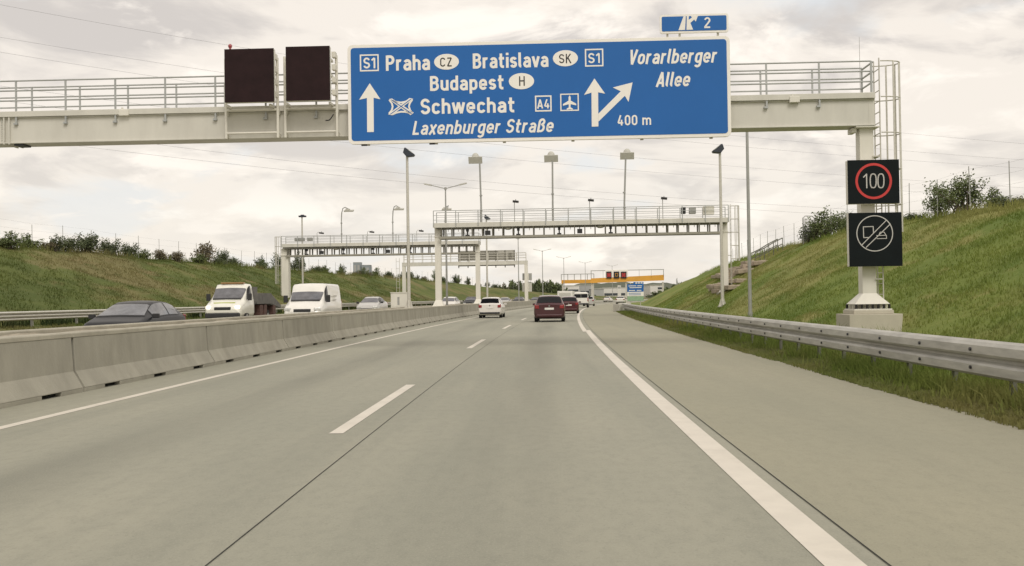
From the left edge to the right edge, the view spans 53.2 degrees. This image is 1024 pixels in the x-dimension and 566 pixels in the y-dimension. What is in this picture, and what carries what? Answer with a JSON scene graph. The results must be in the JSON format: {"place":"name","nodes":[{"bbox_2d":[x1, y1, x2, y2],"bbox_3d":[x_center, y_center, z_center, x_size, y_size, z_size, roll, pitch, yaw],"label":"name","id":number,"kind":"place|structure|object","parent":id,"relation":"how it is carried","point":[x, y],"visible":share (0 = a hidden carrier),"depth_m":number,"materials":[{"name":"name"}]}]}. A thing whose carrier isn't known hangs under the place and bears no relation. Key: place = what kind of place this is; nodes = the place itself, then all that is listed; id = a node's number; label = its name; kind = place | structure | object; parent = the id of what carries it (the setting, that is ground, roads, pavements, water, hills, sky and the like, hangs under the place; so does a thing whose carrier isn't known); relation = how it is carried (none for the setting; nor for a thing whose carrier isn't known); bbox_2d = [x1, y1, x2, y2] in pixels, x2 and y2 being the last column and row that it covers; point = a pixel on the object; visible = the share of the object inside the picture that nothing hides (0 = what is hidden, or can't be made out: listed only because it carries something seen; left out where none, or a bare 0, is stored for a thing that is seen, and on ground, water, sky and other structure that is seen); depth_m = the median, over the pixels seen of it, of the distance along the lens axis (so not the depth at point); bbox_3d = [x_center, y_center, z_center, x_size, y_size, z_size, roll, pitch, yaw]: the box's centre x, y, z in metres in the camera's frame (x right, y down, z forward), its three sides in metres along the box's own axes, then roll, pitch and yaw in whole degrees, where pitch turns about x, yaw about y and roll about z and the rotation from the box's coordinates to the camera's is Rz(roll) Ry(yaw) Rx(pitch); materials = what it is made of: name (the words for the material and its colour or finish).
{"place":"outdoors","nodes":[
{"label":"outdoors","id":0,"kind":"place"},
{"bbox_2d":[0,303,462,327],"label":"verge grass","id":1,"kind":"structure","parent":0,"point":[26,323],"depth_m":46.38,"materials":[{"name":"green plant"}]},
{"bbox_2d":[0,298,615,336],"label":"median gravel","id":2,"kind":"structure","parent":0,"point":[155,325],"depth_m":21.65,"materials":[{"name":"grey gravel"}]},
{"bbox_2d":[275,205,480,303],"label":"toll gantry","id":3,"kind":"object","parent":2,"relation":"on","point":[285,253],"visible":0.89,"depth_m":98.49,"materials":[{"name":"beige metal"}]},
{"bbox_2d":[390,292,406,307],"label":"electrical cabinet","id":4,"kind":"object","parent":2,"relation":"on","point":[398,299],"visible":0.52,"depth_m":69.89,"materials":[{"name":"metal"}]},
{"bbox_2d":[403,148,414,307],"bbox_3d":[-6.084,-3.277,60.818,0.702,9.553,0.550,-1,-1,1],"label":"floodlight pole","id":5,"kind":"object","parent":2,"relation":"on","point":[407,152],"visible":0.99,"depth_m":60.73,"materials":[{"name":"metal"}]},
{"bbox_2d":[424,182,466,304],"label":"street lamp","id":6,"kind":"object","parent":2,"relation":"on","point":[445,188],"visible":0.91,"depth_m":78.15,"materials":[{"name":"metal"}]},
{"bbox_2d":[484,215,489,296],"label":"floodlight pole","id":7,"kind":"object","parent":2,"relation":"on","point":[487,218],"visible":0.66,"depth_m":108.55,"materials":[{"name":"metal"}]},
{"bbox_2d":[433,149,739,305],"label":"toll gantry","id":8,"kind":"object","parent":2,"relation":"on","point":[476,158],"visible":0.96,"depth_m":72.22,"materials":[{"name":"beige metal"}]},
{"bbox_2d":[0,246,648,330],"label":"embankment","id":9,"kind":"structure","parent":0,"point":[425,289],"depth_m":73.98,"materials":[{"name":"green plant"}]},
{"bbox_2d":[0,230,25,248],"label":"shrub","id":10,"kind":"object","parent":9,"relation":"on","point":[9,242],"visible":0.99,"depth_m":66.67,"materials":[{"name":"green plant"}]},
{"bbox_2d":[18,233,42,247],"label":"shrub","id":11,"kind":"object","parent":9,"relation":"on","point":[28,240],"visible":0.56,"depth_m":71.77,"materials":[{"name":"green plant"}]},
{"bbox_2d":[37,241,59,250],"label":"shrub","id":12,"kind":"object","parent":9,"relation":"on","point":[52,244],"visible":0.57,"depth_m":72.72,"materials":[{"name":"green plant"}]},
{"bbox_2d":[49,234,65,251],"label":"shrub","id":13,"kind":"object","parent":9,"relation":"on","point":[58,242],"visible":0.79,"depth_m":73.81,"materials":[{"name":"green plant"}]},
{"bbox_2d":[53,235,85,252],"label":"shrub","id":14,"kind":"object","parent":9,"relation":"on","point":[69,243],"visible":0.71,"depth_m":76.83,"materials":[{"name":"green plant"}]},
{"bbox_2d":[72,231,107,252],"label":"shrub","id":15,"kind":"object","parent":9,"relation":"on","point":[90,243],"visible":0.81,"depth_m":78.76,"materials":[{"name":"green plant"}]},
{"bbox_2d":[96,238,126,255],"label":"shrub","id":16,"kind":"object","parent":9,"relation":"on","point":[112,247],"visible":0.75,"depth_m":83.53,"materials":[{"name":"green plant"}]},
{"bbox_2d":[119,242,142,257],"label":"shrub","id":17,"kind":"object","parent":9,"relation":"on","point":[134,250],"visible":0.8,"depth_m":87.55,"materials":[{"name":"green plant"}]},
{"bbox_2d":[152,249,167,259],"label":"shrub","id":18,"kind":"object","parent":9,"relation":"on","point":[160,254],"visible":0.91,"depth_m":92.64,"materials":[{"name":"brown plant"}]},
{"bbox_2d":[168,251,185,261],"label":"shrub","id":19,"kind":"object","parent":9,"relation":"on","point":[176,256],"visible":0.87,"depth_m":95.64,"materials":[{"name":"green plant"}]},
{"bbox_2d":[188,253,207,262],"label":"shrub","id":20,"kind":"object","parent":9,"relation":"on","point":[200,257],"visible":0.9,"depth_m":100.60,"materials":[{"name":"green plant"}]},
{"bbox_2d":[190,240,216,263],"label":"shrub","id":21,"kind":"object","parent":9,"relation":"on","point":[206,249],"visible":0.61,"depth_m":107.61,"materials":[{"name":"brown plant"}]},
{"bbox_2d":[0,246,433,329],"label":"bank grass","id":22,"kind":"structure","parent":9,"relation":"on","point":[24,327],"depth_m":71.69,"materials":[{"name":"green plant"}]},
{"bbox_2d":[212,248,231,264],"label":"shrub","id":23,"kind":"object","parent":9,"relation":"on","point":[222,255],"visible":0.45,"depth_m":112.57,"materials":[{"name":"green plant"}]},
{"bbox_2d":[3,241,453,283],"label":"crest weeds","id":24,"kind":"object","parent":9,"relation":"on","point":[243,265],"visible":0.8,"depth_m":107.41,"materials":[{"name":"green plant"}]},
{"bbox_2d":[1,219,519,289],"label":"crest fence","id":25,"kind":"object","parent":9,"relation":"on","point":[266,258],"visible":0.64,"depth_m":123.64,"materials":[{"name":"metal"}]},
{"bbox_2d":[0,299,529,326],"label":"guardrail","id":26,"kind":"object","parent":9,"relation":"on","point":[31,316],"visible":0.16,"depth_m":46.30,"materials":[{"name":"metal"}]},
{"bbox_2d":[292,252,305,269],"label":"shrub","id":27,"kind":"object","parent":9,"relation":"on","point":[297,260],"visible":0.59,"depth_m":141.22,"materials":[{"name":"green plant"}]},
{"bbox_2d":[298,215,305,283],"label":"floodlight pole","id":28,"kind":"object","parent":9,"relation":"on","point":[301,216],"visible":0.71,"depth_m":106.55,"materials":[{"name":"metal"}]},
{"bbox_2d":[396,252,527,300],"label":"sign gantry","id":29,"kind":"object","parent":9,"relation":"on","point":[459,263],"visible":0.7,"depth_m":154.91,"materials":[{"name":"beige metal"}]},
{"bbox_2d":[458,250,514,267],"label":"direction sign","id":30,"kind":"object","parent":29,"relation":"attached to","point":[511,254],"visible":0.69,"depth_m":155.25,"materials":[{"name":"metal"}]},
{"bbox_2d":[561,273,593,297],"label":"orange gantry","id":31,"kind":"object","parent":9,"relation":"on","point":[574,281],"visible":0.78,"depth_m":316.40,"materials":[{"name":"metal"}]},
{"bbox_2d":[0,301,888,565],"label":"road","id":32,"kind":"structure","parent":0,"point":[528,441],"depth_m":8.45,"materials":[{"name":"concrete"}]},
{"bbox_2d":[0,332,82,408],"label":"barrier segment","id":33,"kind":"object","parent":32,"relation":"on","point":[35,367],"visible":1,"depth_m":15.03,"materials":[{"name":"concrete"}]},
{"bbox_2d":[71,322,213,390],"bbox_3d":[-7.014,1.310,19.503,0.600,0.954,6.434,-1,-1,2],"label":"barrier segment","id":34,"kind":"object","parent":32,"relation":"on","point":[102,358],"visible":0.83,"depth_m":18.70,"materials":[{"name":"concrete"}]},
{"bbox_2d":[198,317,288,364],"bbox_3d":[-6.778,1.401,25.910,0.600,0.954,6.434,-1,-1,2],"label":"barrier segment","id":35,"kind":"object","parent":32,"relation":"on","point":[232,340],"visible":0.78,"depth_m":25.28,"materials":[{"name":"concrete"}]},
{"bbox_2d":[0,308,528,428],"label":"edge line","id":36,"kind":"object","parent":32,"relation":"on","point":[63,412],"visible":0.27,"depth_m":16.27,"materials":[{"name":"paint"}]},
{"bbox_2d":[282,313,336,349],"bbox_3d":[-6.519,1.492,32.315,0.600,0.954,6.434,-1,-1,2],"label":"barrier segment","id":37,"kind":"object","parent":32,"relation":"on","point":[300,331],"visible":0.76,"depth_m":31.80,"materials":[{"name":"concrete"}]},
{"bbox_2d":[326,311,370,340],"bbox_3d":[-6.236,1.583,38.721,0.600,0.954,6.434,-1,-1,3],"label":"barrier segment","id":38,"kind":"object","parent":32,"relation":"on","point":[346,325],"visible":0.76,"depth_m":38.28,"materials":[{"name":"concrete"}]},
{"bbox_2d":[205,323,520,565],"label":"road joint","id":39,"kind":"object","parent":32,"relation":"on","point":[315,477],"visible":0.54,"depth_m":7.57,"materials":[{"name":"black"}]},
{"bbox_2d":[330,385,413,432],"bbox_3d":[-1.748,1.616,13.684,0.152,0.001,6.001,-1,-1,2],"label":"lane marking","id":40,"kind":"object","parent":32,"relation":"on","point":[348,425],"visible":1,"depth_m":12.74,"materials":[{"name":"paint"}]},
{"bbox_2d":[366,309,395,333],"bbox_3d":[-5.930,1.673,45.125,0.600,0.954,6.434,-1,-1,3],"label":"barrier segment","id":41,"kind":"object","parent":32,"relation":"on","point":[378,321],"visible":0.74,"depth_m":44.72,"materials":[{"name":"concrete"}]},
{"bbox_2d":[392,308,415,328],"bbox_3d":[-5.601,1.763,51.529,0.600,0.954,6.434,-1,-1,3],"label":"barrier segment","id":42,"kind":"object","parent":32,"relation":"on","point":[402,317],"visible":0.66,"depth_m":51.27,"materials":[{"name":"concrete"}]},
{"bbox_2d":[413,307,431,324],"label":"barrier segment","id":43,"kind":"object","parent":32,"relation":"on","point":[421,315],"visible":0.6,"depth_m":57.59,"materials":[{"name":"concrete"}]},
{"bbox_2d":[429,306,445,322],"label":"barrier segment","id":44,"kind":"object","parent":32,"relation":"on","point":[436,313],"visible":0.72,"depth_m":63.95,"materials":[{"name":"concrete"}]},
{"bbox_2d":[443,305,456,319],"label":"barrier segment","id":45,"kind":"object","parent":32,"relation":"on","point":[448,312],"visible":0.59,"depth_m":70.54,"materials":[{"name":"concrete"}]},
{"bbox_2d":[454,304,466,317],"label":"barrier segment","id":46,"kind":"object","parent":32,"relation":"on","point":[459,311],"visible":0.58,"depth_m":76.92,"materials":[{"name":"concrete"}]},
{"bbox_2d":[464,304,475,315],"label":"barrier segment","id":47,"kind":"object","parent":32,"relation":"on","point":[469,309],"visible":0.64,"depth_m":83.44,"materials":[{"name":"concrete"}]},
{"bbox_2d":[478,297,506,317],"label":"hatchback","id":48,"kind":"object","parent":32,"relation":"on","point":[489,306],"visible":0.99,"depth_m":72.60,"materials":[{"name":"white paint"}]},
{"bbox_2d":[533,295,567,321],"bbox_3d":[2.240,1.494,60.153,2.100,1.570,4.225,-1,-1,3],"label":"hatchback","id":49,"kind":"object","parent":32,"relation":"on","point":[549,306],"visible":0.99,"depth_m":58.14,"materials":[{"name":"red paint"}]},
{"bbox_2d":[557,291,573,297],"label":"box lorry","id":50,"kind":"object","parent":32,"relation":"on","point":[564,293],"visible":0.06,"depth_m":166.75,"materials":[{"name":"white paint"}]},
{"bbox_2d":[562,296,580,312],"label":"hatchback","id":51,"kind":"object","parent":32,"relation":"on","point":[573,303],"visible":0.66,"depth_m":87.42,"materials":[{"name":"red paint"}]},
{"bbox_2d":[574,292,589,306],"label":"panel van","id":52,"kind":"object","parent":32,"relation":"on","point":[583,297],"visible":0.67,"depth_m":134.35,"materials":[{"name":"white paint"}]},
{"bbox_2d":[591,269,663,301],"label":"orange gantry","id":53,"kind":"object","parent":32,"relation":"on","point":[651,277],"visible":0.91,"depth_m":243.07,"materials":[{"name":"metal"}]},
{"bbox_2d":[587,330,866,565],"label":"edge line","id":54,"kind":"object","parent":32,"relation":"on","point":[822,546],"visible":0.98,"depth_m":7.30,"materials":[{"name":"paint"}]},
{"bbox_2d":[82,146,832,214],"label":"power cable","id":55,"kind":"object","parent":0,"point":[411,182],"visible":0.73,"depth_m":225.56,"materials":[{"name":"grey metal"}]},
{"bbox_2d":[2,52,1014,167],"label":"power cable","id":56,"kind":"object","parent":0,"point":[341,102],"visible":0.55,"depth_m":255.59,"materials":[{"name":"grey metal"}]},
{"bbox_2d":[1,37,1018,159],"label":"power cable","id":57,"kind":"object","parent":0,"point":[341,89],"visible":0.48,"depth_m":205.61,"materials":[{"name":"grey metal"}]},
{"bbox_2d":[3,86,1019,187],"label":"power cable","id":58,"kind":"object","parent":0,"point":[527,147],"visible":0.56,"depth_m":245.85,"materials":[{"name":"grey metal"}]},
{"bbox_2d":[0,0,1023,286],"label":"sky","id":59,"kind":"structure","parent":0,"point":[962,61],"materials":[{"name":"white"}]},
{"bbox_2d":[23,103,1011,197],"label":"power cable","id":60,"kind":"object","parent":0,"point":[566,164],"visible":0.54,"depth_m":245.06,"materials":[{"name":"grey metal"}]},
{"bbox_2d":[157,144,933,213],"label":"power cable","id":61,"kind":"object","parent":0,"point":[504,183],"visible":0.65,"depth_m":236.02,"materials":[{"name":"grey metal"}]},
{"bbox_2d":[563,285,579,293],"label":"warehouse","id":62,"kind":"structure","parent":0,"point":[574,288],"depth_m":469.43,"materials":[{"name":"white metal"}]},
{"bbox_2d":[589,288,603,295],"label":"warehouse","id":63,"kind":"structure","parent":0,"point":[598,291],"depth_m":439.21,"materials":[{"name":"grey concrete"}]},
{"bbox_2d":[604,287,624,296],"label":"warehouse","id":64,"kind":"structure","parent":0,"point":[607,291],"depth_m":498.88,"materials":[{"name":"white concrete"}]},
{"bbox_2d":[595,299,647,301],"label":"opposite carriageway","id":65,"kind":"structure","parent":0,"point":[613,300],"depth_m":303.00,"materials":[{"name":"grey asphalt"}]},
{"bbox_2d":[0,324,130,335],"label":"barrier segment","id":66,"kind":"object","parent":65,"relation":"on","point":[57,330],"visible":0.13,"depth_m":19.66,"materials":[{"name":"concrete"}]},
{"bbox_2d":[84,301,185,325],"bbox_3d":[-11.294,1.239,30.737,2.079,1.419,4.055,-1,-1,1],"label":"hatchback","id":67,"kind":"object","parent":65,"relation":"on","point":[134,312],"visible":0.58,"depth_m":29.90,"materials":[{"name":"grey paint"}]},
{"bbox_2d":[124,318,222,326],"bbox_3d":[-8.471,1.427,25.950,0.600,0.954,6.434,-1,-1,2],"label":"barrier segment","id":68,"kind":"object","parent":65,"relation":"on","point":[170,322],"visible":0.06,"depth_m":25.24,"materials":[{"name":"concrete"}]},
{"bbox_2d":[205,282,280,317],"bbox_3d":[-14.426,1.101,54.894,2.340,2.220,7.320,-1,-1,2],"label":"tow truck","id":69,"kind":"object","parent":65,"relation":"on","point":[233,299],"visible":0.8,"depth_m":52.48,"materials":[{"name":"beige paint"}]},
{"bbox_2d":[223,314,282,319],"bbox_3d":[-8.212,1.518,32.356,0.600,0.954,6.434,-1,-1,2],"label":"barrier segment","id":70,"kind":"object","parent":65,"relation":"on","point":[256,316],"visible":0.1,"depth_m":31.98,"materials":[{"name":"concrete"}]},
{"bbox_2d":[283,312,324,315],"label":"barrier segment","id":71,"kind":"object","parent":65,"relation":"on","point":[306,313],"visible":0.12,"depth_m":38.47,"materials":[{"name":"concrete"}]},
{"bbox_2d":[283,283,341,313],"bbox_3d":[-10.239,1.142,52.751,2.340,2.242,5.440,-1,-1,1],"label":"panel van","id":72,"kind":"object","parent":65,"relation":"on","point":[313,297],"visible":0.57,"depth_m":51.30,"materials":[{"name":"white paint"}]},
{"bbox_2d":[356,297,387,308],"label":"sedan car","id":73,"kind":"object","parent":65,"relation":"on","point":[371,302],"visible":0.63,"depth_m":79.16,"materials":[{"name":"silver metal"}]},
{"bbox_2d":[442,297,459,304],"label":"sedan car","id":74,"kind":"object","parent":65,"relation":"on","point":[453,300],"visible":0.37,"depth_m":107.26,"materials":[{"name":"white paint"}]},
{"bbox_2d":[576,282,673,288],"bbox_3d":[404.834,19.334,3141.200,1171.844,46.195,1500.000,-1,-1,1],"label":"hills","id":75,"kind":"structure","parent":0,"point":[606,285],"depth_m":2904.83,"materials":[{"name":"green plant"}]},
{"bbox_2d":[644,285,661,296],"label":"warehouse","id":76,"kind":"structure","parent":0,"point":[648,289],"depth_m":448.67,"materials":[{"name":"white glass"}]},
{"bbox_2d":[583,302,1023,565],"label":"hard shoulder","id":77,"kind":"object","parent":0,"point":[893,479],"visible":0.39,"depth_m":9.28},
{"bbox_2d":[583,318,891,565],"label":"road joint","id":78,"kind":"object","parent":77,"relation":"on","point":[774,476],"visible":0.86,"depth_m":7.36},
{"bbox_2d":[616,310,1023,429],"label":"verge","id":79,"kind":"structure","parent":77,"relation":"on","point":[800,360],"depth_m":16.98,"materials":[{"name":"green plant"}]},
{"bbox_2d":[613,303,1023,394],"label":"guardrail","id":80,"kind":"object","parent":79,"relation":"on","point":[1000,360],"visible":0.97,"depth_m":15.93,"materials":[{"name":"metal"}]},
{"bbox_2d":[631,207,1023,376],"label":"embankment","id":81,"kind":"structure","parent":0,"point":[933,261],"depth_m":36.73,"materials":[{"name":"green plant"}]},
{"bbox_2d":[0,42,902,331],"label":"sign gantry","id":82,"kind":"object","parent":81,"relation":"on","point":[852,114],"visible":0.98,"depth_m":27.15,"materials":[{"name":"beige metal"}]},
{"bbox_2d":[224,44,280,138],"bbox_3d":[-6.881,-5.027,26.845,1.456,2.412,0.614,-1,-1,2],"label":"message display","id":83,"kind":"object","parent":82,"relation":"attached to","point":[249,76],"visible":1,"depth_m":26.55,"materials":[{"name":"metal"}]},
{"bbox_2d":[283,46,339,137],"bbox_3d":[-5.306,-4.989,26.782,1.450,2.289,0.614,-1,-1,2],"label":"message display","id":84,"kind":"object","parent":82,"relation":"attached to","point":[307,75],"visible":1,"depth_m":26.49,"materials":[{"name":"metal"}]},
{"bbox_2d":[347,36,730,145],"bbox_3d":[0.678,-4.997,26.721,9.946,2.668,0.328,-1,-1,2],"label":"direction sign","id":85,"kind":"object","parent":82,"relation":"attached to","point":[571,90],"visible":1,"depth_m":26.57,"materials":[{"name":"metal"}]},
{"bbox_2d":[659,13,728,36],"bbox_3d":[4.714,-6.619,26.494,1.764,0.673,0.132,-1,-1,2],"label":"exit number sign","id":86,"kind":"object","parent":82,"relation":"attached to","point":[679,24],"visible":1,"depth_m":26.44,"materials":[{"name":"metal"}]},
{"bbox_2d":[845,159,899,204],"bbox_3d":[9.323,-2.610,26.442,1.311,1.131,0.226,-1,-1,2],"label":"speed limit display","id":87,"kind":"object","parent":82,"relation":"attached to","point":[872,181],"visible":1,"depth_m":26.34,"materials":[{"name":"metal"}]},
{"bbox_2d":[846,212,902,266],"bbox_3d":[9.366,-1.121,26.419,1.349,1.386,0.226,-1,-1,2],"label":"overtaking display","id":88,"kind":"object","parent":82,"relation":"attached to","point":[874,239],"visible":1,"depth_m":26.32,"materials":[{"name":"metal"}]},
{"bbox_2d":[627,282,643,304],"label":"information board","id":89,"kind":"object","parent":81,"relation":"on","point":[635,291],"visible":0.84,"depth_m":139.59,"materials":[{"name":"metal"}]},
{"bbox_2d":[712,144,725,306],"bbox_3d":[12.335,-3.420,60.776,0.702,9.691,0.550,-1,-1,1],"label":"floodlight pole","id":90,"kind":"object","parent":81,"relation":"on","point":[719,149],"visible":0.91,"depth_m":60.69,"materials":[{"name":"metal"}]},
{"bbox_2d":[706,238,782,293],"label":"bank stairs","id":91,"kind":"structure","parent":81,"relation":"on","point":[732,273],"depth_m":78.75,"materials":[{"name":"concrete"}]},
{"bbox_2d":[746,132,752,316],"bbox_3d":[10.127,-2.810,44.814,0.710,9.170,0.220,-1,-1,1],"label":"lamp post","id":92,"kind":"object","parent":81,"relation":"on","point":[750,312],"visible":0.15,"depth_m":44.74,"materials":[{"name":"metal"}]},
{"bbox_2d":[798,222,817,242],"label":"shrub","id":93,"kind":"object","parent":81,"relation":"on","point":[807,237],"visible":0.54,"depth_m":73.35,"materials":[{"name":"green plant"}]},
{"bbox_2d":[805,205,844,240],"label":"shrub","id":94,"kind":"object","parent":81,"relation":"on","point":[819,226],"visible":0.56,"depth_m":71.21,"materials":[{"name":"green plant"}]},
{"bbox_2d":[821,210,851,233],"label":"shrub","id":95,"kind":"object","parent":81,"relation":"on","point":[843,223],"visible":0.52,"depth_m":68.45,"materials":[{"name":"green plant"}]},
{"bbox_2d":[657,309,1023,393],"bbox_3d":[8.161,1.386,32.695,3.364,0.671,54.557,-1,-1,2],"label":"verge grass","id":96,"kind":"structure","parent":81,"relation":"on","point":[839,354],"depth_m":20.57,"materials":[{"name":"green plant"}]},
{"bbox_2d":[700,196,1023,274],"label":"crest weeds","id":97,"kind":"object","parent":81,"relation":"on","point":[981,208],"visible":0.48,"depth_m":46.40,"materials":[{"name":"green plant"}]},
{"bbox_2d":[733,161,1020,257],"bbox_3d":[22.108,-3.679,73.060,0.611,2.876,88.118,-1,-1,4],"label":"crest fence","id":98,"kind":"object","parent":81,"relation":"on","point":[904,203],"visible":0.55,"depth_m":49.08,"materials":[{"name":"metal"}]},
{"bbox_2d":[922,183,950,216],"bbox_3d":[20.806,-4.015,49.517,1.877,1.943,1.580,-1,-1,28],"label":"shrub","id":99,"kind":"object","parent":81,"relation":"on","point":[933,202],"visible":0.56,"depth_m":49.46,"materials":[{"name":"green plant"}]},
{"bbox_2d":[922,169,998,212],"bbox_3d":[20.261,-4.093,46.797,3.234,2.112,2.963,-1,-1,-4],"label":"shrub","id":100,"kind":"object","parent":81,"relation":"on","point":[949,194],"visible":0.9,"depth_m":46.25,"materials":[{"name":"green plant"}]},
{"bbox_2d":[977,187,1013,206],"bbox_3d":[21.622,-3.680,45.512,1.664,1.317,1.507,-1,-1,25],"label":"shrub","id":101,"kind":"object","parent":81,"relation":"on","point":[994,193],"visible":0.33,"depth_m":45.45,"materials":[{"name":"green plant"}]},
{"bbox_2d":[988,194,1023,208],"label":"shrub","id":102,"kind":"object","parent":81,"relation":"on","point":[1004,200],"visible":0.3,"depth_m":41.55,"materials":[{"name":"green plant"}]},
{"bbox_2d":[652,204,1023,343],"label":"bank grass","id":103,"kind":"structure","parent":0,"point":[1002,214],"depth_m":37.47,"materials":[{"name":"green plant"}]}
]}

